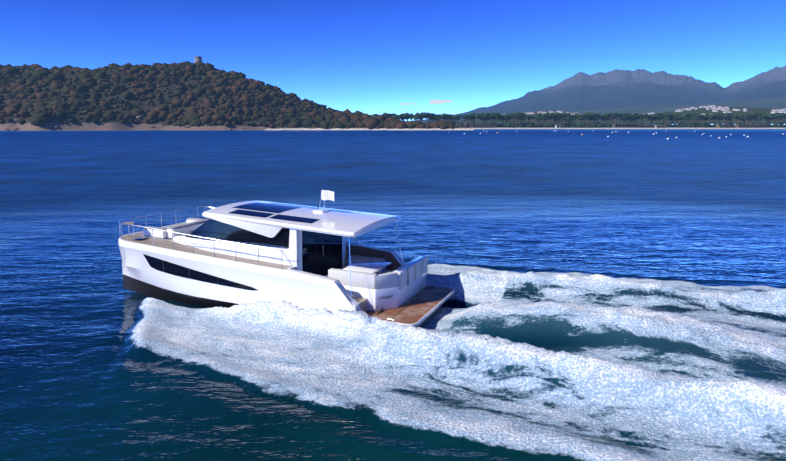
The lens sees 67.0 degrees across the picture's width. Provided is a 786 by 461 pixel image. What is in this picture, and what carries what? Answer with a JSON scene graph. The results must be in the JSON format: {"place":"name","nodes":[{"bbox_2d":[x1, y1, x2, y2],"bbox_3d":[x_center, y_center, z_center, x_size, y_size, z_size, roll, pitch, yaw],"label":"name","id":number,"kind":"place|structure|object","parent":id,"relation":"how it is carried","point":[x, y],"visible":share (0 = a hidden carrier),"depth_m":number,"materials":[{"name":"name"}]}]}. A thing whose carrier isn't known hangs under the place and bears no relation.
{"place":"outdoors","nodes":[
{"label":"outdoors","id":0,"kind":"place"},
{"bbox_2d":[0,61,472,130],"bbox_3d":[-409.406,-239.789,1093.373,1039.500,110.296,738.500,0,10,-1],"label":"headland terrain","id":1,"kind":"structure","parent":0,"point":[109,125],"depth_m":854.27,"materials":[{"name":"green plant"}]},
{"bbox_2d":[2,111,244,130],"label":"shore boulders","id":2,"kind":"object","parent":1,"relation":"on","point":[137,117],"visible":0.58,"depth_m":822.01,"materials":[{"name":"grey stone"}]},
{"bbox_2d":[194,56,201,61],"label":"tower","id":3,"kind":"structure","parent":1,"relation":"on","point":[198,58],"depth_m":1012.45,"materials":[{"name":"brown stone"}]},
{"bbox_2d":[0,129,785,460],"bbox_3d":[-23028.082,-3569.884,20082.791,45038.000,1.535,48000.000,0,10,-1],"label":"sea","id":4,"kind":"structure","parent":0,"point":[622,297],"depth_m":23.98,"materials":[{"name":"liquid"}]},
{"bbox_2d":[118,190,454,327],"bbox_3d":[-5.073,0.773,26.933,15.020,5.435,5.984,5,11,22],"label":"yacht","id":5,"kind":"object","parent":4,"relation":"on","point":[295,255],"visible":0.98,"depth_m":25.05,"materials":[{"name":"white plastic"}]},
{"bbox_2d":[231,279,465,327],"bbox_3d":[-2.911,2.775,26.317,14.200,1.037,7.711,4,11,22],"label":"sea foam","id":6,"kind":"object","parent":4,"relation":"on","point":[383,324],"visible":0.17,"depth_m":21.99,"materials":[{"name":"white liquid"}]},
{"bbox_2d":[271,131,783,138],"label":"mooring buoys","id":7,"kind":"object","parent":4,"relation":"on","point":[582,134],"visible":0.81,"depth_m":468.39,"materials":[{"name":"white"}]},
{"bbox_2d":[0,0,785,124],"label":"sky","id":8,"kind":"structure","parent":0,"point":[371,57],"materials":[{"name":"blue"}]},
{"bbox_2d":[401,100,451,104],"bbox_3d":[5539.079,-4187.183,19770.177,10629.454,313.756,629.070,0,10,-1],"label":"cloud","id":9,"kind":"structure","parent":0,"point":[439,101],"depth_m":19461.66,"materials":[{"name":"white"}]},
{"bbox_2d":[404,65,785,122],"bbox_3d":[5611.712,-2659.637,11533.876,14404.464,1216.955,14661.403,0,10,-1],"label":"mountain range","id":10,"kind":"structure","parent":0,"point":[582,91],"depth_m":10053.38,"materials":[{"name":"grey stone"}]},
{"bbox_2d":[454,107,785,123],"bbox_3d":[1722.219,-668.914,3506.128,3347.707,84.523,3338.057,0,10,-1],"label":"trees","id":11,"kind":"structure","parent":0,"point":[709,111],"depth_m":2610.51,"materials":[{"name":"green plant"}]},
{"bbox_2d":[501,105,785,114],"bbox_3d":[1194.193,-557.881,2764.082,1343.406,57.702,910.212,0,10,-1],"label":"hill villas","id":12,"kind":"object","parent":11,"relation":"on","point":[724,109],"visible":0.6,"depth_m":2694.10,"materials":[{"name":"white"}]},
{"bbox_2d":[473,124,785,128],"bbox_3d":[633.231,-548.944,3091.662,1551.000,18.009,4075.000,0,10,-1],"label":"coast plain ground","id":13,"kind":"structure","parent":0,"point":[669,127],"depth_m":1107.75,"materials":[{"name":"beige sand"}]},
{"bbox_2d":[398,116,784,126],"bbox_3d":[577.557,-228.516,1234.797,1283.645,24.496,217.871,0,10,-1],"label":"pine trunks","id":14,"kind":"object","parent":13,"relation":"on","point":[651,121],"visible":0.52,"depth_m":1158.33,"materials":[{"name":"brown plant"}]},
{"bbox_2d":[369,112,785,127],"bbox_3d":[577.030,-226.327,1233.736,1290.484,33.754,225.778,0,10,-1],"label":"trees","id":15,"kind":"object","parent":14,"relation":"on","point":[621,116],"visible":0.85,"depth_m":1141.06,"materials":[{"name":"green plant"}]},
{"bbox_2d":[456,123,766,127],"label":"beach pavilions","id":16,"kind":"object","parent":13,"relation":"on","point":[635,126],"visible":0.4,"depth_m":1117.22,"materials":[{"name":"beige"}]},
{"bbox_2d":[563,98,785,115],"bbox_3d":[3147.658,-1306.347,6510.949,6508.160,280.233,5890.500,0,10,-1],"label":"foothills","id":17,"kind":"structure","parent":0,"point":[776,103],"depth_m":6146.43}
]}

